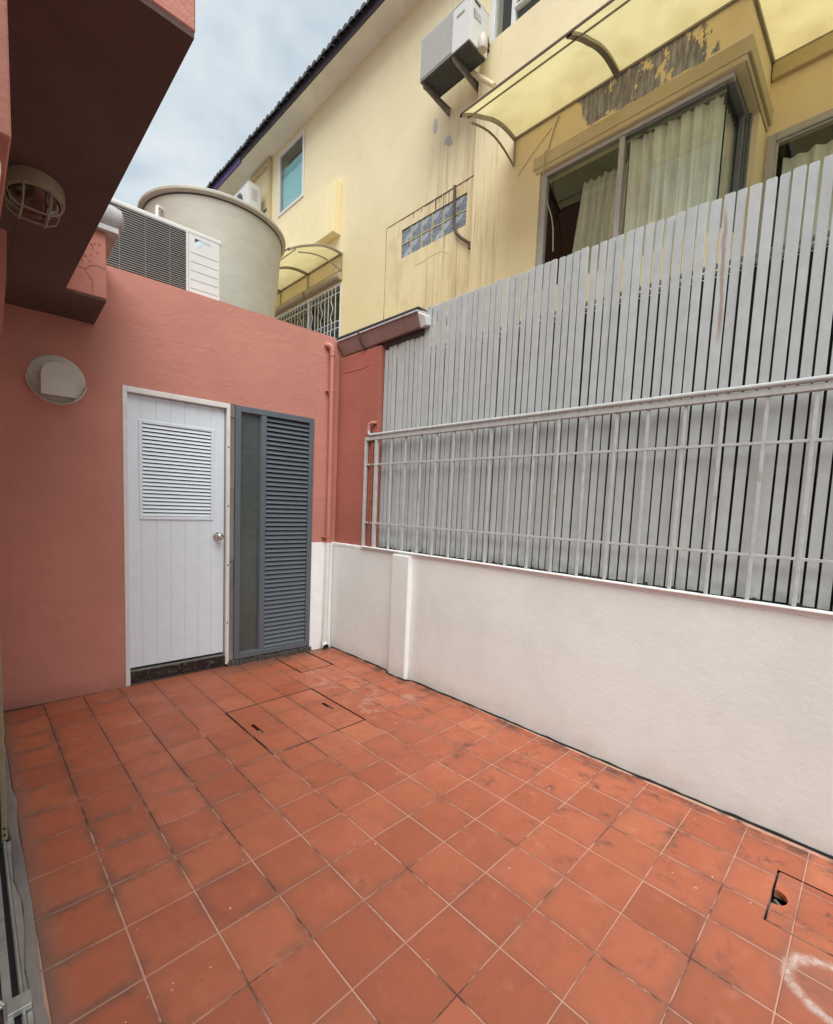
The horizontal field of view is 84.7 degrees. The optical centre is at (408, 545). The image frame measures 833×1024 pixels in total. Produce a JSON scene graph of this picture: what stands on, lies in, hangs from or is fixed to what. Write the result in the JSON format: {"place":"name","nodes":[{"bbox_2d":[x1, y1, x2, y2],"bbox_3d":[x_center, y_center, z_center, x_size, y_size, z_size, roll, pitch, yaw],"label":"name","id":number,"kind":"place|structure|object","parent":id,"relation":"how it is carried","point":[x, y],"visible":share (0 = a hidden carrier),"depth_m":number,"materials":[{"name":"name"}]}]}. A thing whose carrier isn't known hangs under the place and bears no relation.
{"place":"outdoors","nodes":[
{"label":"outdoors","id":0,"kind":"place"},
{"bbox_2d":[113,0,366,206],"label":"sky","id":1,"kind":"structure","parent":0,"point":[242,58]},
{"bbox_2d":[3,646,832,1023],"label":"floor","id":2,"kind":"structure","parent":0,"point":[403,852],"depth_m":1.64,"materials":[{"name":"tile"}]},
{"bbox_2d":[4,729,49,1023],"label":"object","id":3,"kind":"object","parent":2,"relation":"on","point":[32,971],"visible":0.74,"depth_m":1.42,"materials":[{"name":"grey metal"}]},
{"bbox_2d":[0,265,346,710],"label":"utility room","id":4,"kind":"object","parent":2,"relation":"on","point":[163,497],"visible":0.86,"depth_m":3.17,"materials":[{"name":"pink paint"}]},
{"bbox_2d":[24,355,86,404],"bbox_3d":[-2.062,-0.985,2.688,0.296,0.291,0.120,-2,7,-41],"label":"exhaust vent","id":5,"kind":"object","parent":4,"relation":"attached to","point":[56,379],"visible":1,"depth_m":2.67,"materials":[{"name":"beige plastic"}]},
{"bbox_2d":[106,198,220,300],"bbox_3d":[-1.846,-2.017,3.217,0.990,0.474,0.349,-2,7,-41],"label":"roof condenser","id":6,"kind":"object","parent":4,"relation":"on","point":[155,247],"visible":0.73,"depth_m":3.15,"materials":[{"name":"white metal"}]},
{"bbox_2d":[127,393,224,667],"bbox_3d":[-1.627,-0.084,3.263,0.631,1.856,0.083,-2,7,-41],"label":"door","id":7,"kind":"structure","parent":4,"relation":"in","point":[176,449],"depth_m":3.27,"materials":[{"name":"plastic"}]},
{"bbox_2d":[137,184,285,317],"bbox_3d":[-1.901,-2.483,4.506,1.318,1.168,1.318,-2,7,-44],"label":"water tank","id":8,"kind":"object","parent":4,"relation":"on","point":[250,237],"visible":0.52,"depth_m":4.04,"materials":[{"name":"metal"}]},
{"bbox_2d":[321,342,335,648],"bbox_3d":[-0.707,-0.403,3.977,0.085,2.649,0.104,-2,7,-44],"label":"corner downpipe","id":9,"kind":"object","parent":4,"relation":"attached to","point":[331,391],"visible":1,"depth_m":3.97,"materials":[{"name":"pink paint"}]},
{"bbox_2d":[226,689,363,754],"bbox_3d":[-0.694,1.099,2.797,0.616,0.118,0.616,-2,7,-44],"label":"access cover","id":10,"kind":"object","parent":2,"relation":"in","point":[276,726],"visible":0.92,"depth_m":2.75,"materials":[{"name":"tile"}]},
{"bbox_2d":[277,652,331,672],"bbox_3d":[-0.861,1.008,3.764,0.307,0.118,0.416,-2,7,-44],"label":"access cover","id":11,"kind":"object","parent":2,"relation":"in","point":[303,662],"visible":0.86,"depth_m":3.74,"materials":[{"name":"tile"}]},
{"bbox_2d":[766,872,832,956],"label":"access cover","id":12,"kind":"object","parent":2,"relation":"in","point":[801,910],"visible":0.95,"depth_m":1.54,"materials":[{"name":"tile"}]},
{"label":"ground","id":13,"kind":"structure","parent":0,"visible":0},
{"bbox_2d":[0,0,194,1023],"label":"pink house","id":14,"kind":"structure","parent":13,"relation":"on","point":[85,85],"depth_m":1.26,"materials":[{"name":"paint"}]},
{"bbox_2d":[0,802,1,848],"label":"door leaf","id":15,"kind":"structure","parent":14,"relation":"in","point":[0,802],"depth_m":1.65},
{"bbox_2d":[3,165,64,227],"bbox_3d":[-1.285,-1.179,1.570,0.170,0.097,0.250,-2,7,-44],"label":"bulkhead lamp","id":16,"kind":"object","parent":14,"relation":"attached to","point":[34,193],"visible":0.98,"depth_m":1.52,"materials":[{"name":"beige metal"}]},
{"bbox_2d":[205,0,832,360],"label":"yellow townhouse","id":17,"kind":"structure","parent":13,"relation":"on","point":[367,144],"depth_m":5.95,"materials":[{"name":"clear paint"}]},
{"bbox_2d":[234,180,260,210],"bbox_3d":[-3.337,-7.043,9.546,0.420,0.588,0.774,-2,7,-44],"label":"wall condenser","id":18,"kind":"object","parent":17,"relation":"attached to","point":[249,192],"depth_m":9.24,"materials":[{"name":"metal"}]},
{"bbox_2d":[250,156,271,218],"bbox_3d":[-3.080,-7.071,9.531,0.070,1.548,0.840,-2,7,-44],"label":"pipe trunking","id":19,"kind":"object","parent":17,"relation":"attached to","point":[265,166],"visible":0.7,"depth_m":9.23,"materials":[{"name":"beige plastic"}]},
{"bbox_2d":[275,292,306,315],"bbox_3d":[-2.625,-4.706,9.143,0.100,0.125,2.055,-2,7,-44],"label":"blind box","id":20,"kind":"object","parent":17,"relation":"attached to","point":[291,302],"visible":0.46,"depth_m":8.73,"materials":[{"name":"beige"}]},
{"bbox_2d":[278,129,304,217],"bbox_3d":[-2.215,-7.051,8.718,0.080,1.150,0.945,-2,7,-44],"label":"window","id":21,"kind":"structure","parent":17,"relation":"in","point":[290,180],"depth_m":8.77,"materials":[{"name":"green glass"}]},
{"bbox_2d":[275,283,341,337],"bbox_3d":[-1.978,-4.035,8.600,0.088,0.995,2.450,-2,7,-44],"label":"window grille","id":22,"kind":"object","parent":17,"relation":"in","point":[309,304],"depth_m":8.18,"materials":[{"name":"metal"}]},
{"bbox_2d":[277,243,342,305],"bbox_3d":[-2.625,-4.855,8.486,1.001,0.370,3.365,-2,7,-44],"label":"awning","id":23,"kind":"object","parent":17,"relation":"attached to","point":[299,262],"visible":0.52,"depth_m":7.88,"materials":[{"name":"yellow plastic"}]},
{"bbox_2d":[304,274,336,297],"bbox_3d":[-1.549,-4.566,8.039,0.100,0.125,0.930,-2,7,-44],"label":"blind box","id":24,"kind":"object","parent":17,"relation":"attached to","point":[324,284],"visible":0.93,"depth_m":8.00,"materials":[{"name":"beige plastic"}]},
{"bbox_2d":[334,271,341,281],"bbox_3d":[-1.174,-4.515,7.661,0.090,0.120,0.110,-2,7,-44],"label":"blind box","id":25,"kind":"object","parent":17,"relation":"attached to","point":[337,276],"visible":1,"depth_m":7.63,"materials":[{"name":"beige plastic"}]},
{"bbox_2d":[420,0,489,116],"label":"wall condenser","id":26,"kind":"object","parent":17,"relation":"attached to","point":[455,46],"depth_m":5.27,"materials":[{"name":"metal"}]},
{"bbox_2d":[471,70,495,87],"bbox_3d":[0.869,-5.400,5.291,0.056,0.360,0.360,-2,7,-44],"label":"waste pipe","id":27,"kind":"object","parent":26,"relation":"attached to","point":[483,79],"visible":0.87,"depth_m":5.27,"materials":[{"name":"beige plastic"}]},
{"bbox_2d":[452,185,470,249],"bbox_3d":[0.706,-4.141,5.747,0.074,0.880,0.399,-2,7,-44],"label":"rusty vent pipe","id":28,"kind":"object","parent":17,"relation":"attached to","point":[460,237],"visible":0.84,"depth_m":5.83,"materials":[{"name":"brown metal"}]},
{"bbox_2d":[490,0,531,42],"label":"window","id":29,"kind":"structure","parent":17,"relation":"in","point":[517,6],"depth_m":5.36,"materials":[{"name":"white metal"}]},
{"bbox_2d":[517,128,551,176],"bbox_3d":[1.364,-4.267,4.965,0.005,0.305,0.403,-2,7,-44],"label":"cable","id":30,"kind":"object","parent":17,"relation":"attached to","point":[533,152],"visible":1,"depth_m":4.97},
{"bbox_2d":[543,116,558,251],"bbox_3d":[1.494,-3.787,4.812,0.055,1.363,0.170,-2,7,-44],"label":"cable","id":31,"kind":"object","parent":17,"relation":"attached to","point":[545,191],"visible":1,"depth_m":4.82,"materials":[{"name":"grey plastic"}]},
{"bbox_2d":[460,0,737,166],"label":"awning","id":32,"kind":"object","parent":17,"relation":"attached to","point":[606,42],"visible":1,"depth_m":4.12,"materials":[{"name":"yellow plastic"}]},
{"bbox_2d":[572,161,628,273],"bbox_3d":[2.022,-3.233,4.881,0.110,1.370,0.660,-2,7,-44],"label":"curtain","id":33,"kind":"object","parent":17,"relation":"hanging from","point":[594,227],"visible":0.33,"depth_m":4.86,"materials":[{"name":"beige fabric"}]},
{"bbox_2d":[534,71,752,291],"bbox_3d":[2.241,-3.328,4.576,0.610,1.230,1.758,-2,7,-44],"label":"window","id":34,"kind":"structure","parent":17,"relation":"in","point":[730,82],"depth_m":4.13,"materials":[{"name":"grey metal"}]},
{"bbox_2d":[623,96,723,261],"bbox_3d":[2.376,-3.156,4.170,0.108,1.370,0.740,-2,7,-44],"label":"curtain","id":35,"kind":"object","parent":17,"relation":"hanging from","point":[673,165],"visible":0.67,"depth_m":4.13,"materials":[{"name":"beige fabric"}]},
{"bbox_2d":[714,105,736,228],"bbox_3d":[2.822,-3.129,4.129,0.450,1.360,0.049,-2,7,-44],"label":"curtain","id":36,"kind":"object","parent":17,"relation":"hanging from","point":[728,155],"visible":0.38,"depth_m":4.08,"materials":[{"name":"beige fabric"}]},
{"bbox_2d":[753,0,832,82],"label":"awning","id":37,"kind":"object","parent":17,"relation":"attached to","point":[797,34],"visible":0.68,"depth_m":3.93,"materials":[{"name":"yellow plastic"}]},
{"bbox_2d":[754,108,832,266],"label":"window","id":38,"kind":"structure","parent":17,"relation":"in","point":[773,141],"depth_m":4.23,"materials":[{"name":"grey metal"}]},
{"bbox_2d":[781,140,832,258],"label":"curtain","id":39,"kind":"object","parent":17,"relation":"hanging from","point":[817,152],"visible":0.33,"depth_m":4.21,"materials":[{"name":"beige fabric"}]},
{"bbox_2d":[330,542,832,858],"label":"boundary wall","id":40,"kind":"structure","parent":13,"relation":"on","point":[724,706],"depth_m":2.32,"materials":[{"name":"white paint"}]},
{"bbox_2d":[335,345,387,547],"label":"rendered pier","id":41,"kind":"structure","parent":40,"relation":"on","point":[361,387],"depth_m":3.84,"materials":[{"name":"red paint"}]},
{"bbox_2d":[336,306,432,356],"bbox_3d":[-0.217,-1.657,3.614,0.182,0.177,1.045,-2,7,-44],"label":"eaves gutter","id":42,"kind":"object","parent":41,"relation":"on","point":[412,323],"visible":0.73,"depth_m":3.50,"materials":[{"name":"metal"}]},
{"bbox_2d":[361,374,832,614],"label":"security grille","id":43,"kind":"object","parent":40,"relation":"on","point":[724,398],"visible":1,"depth_m":2.33,"materials":[{"name":"white metal"}]},
{"bbox_2d":[378,154,832,611],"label":"slat fence","id":44,"kind":"object","parent":40,"relation":"on","point":[764,320],"visible":0.84,"depth_m":2.28,"materials":[{"name":"grey metal"}]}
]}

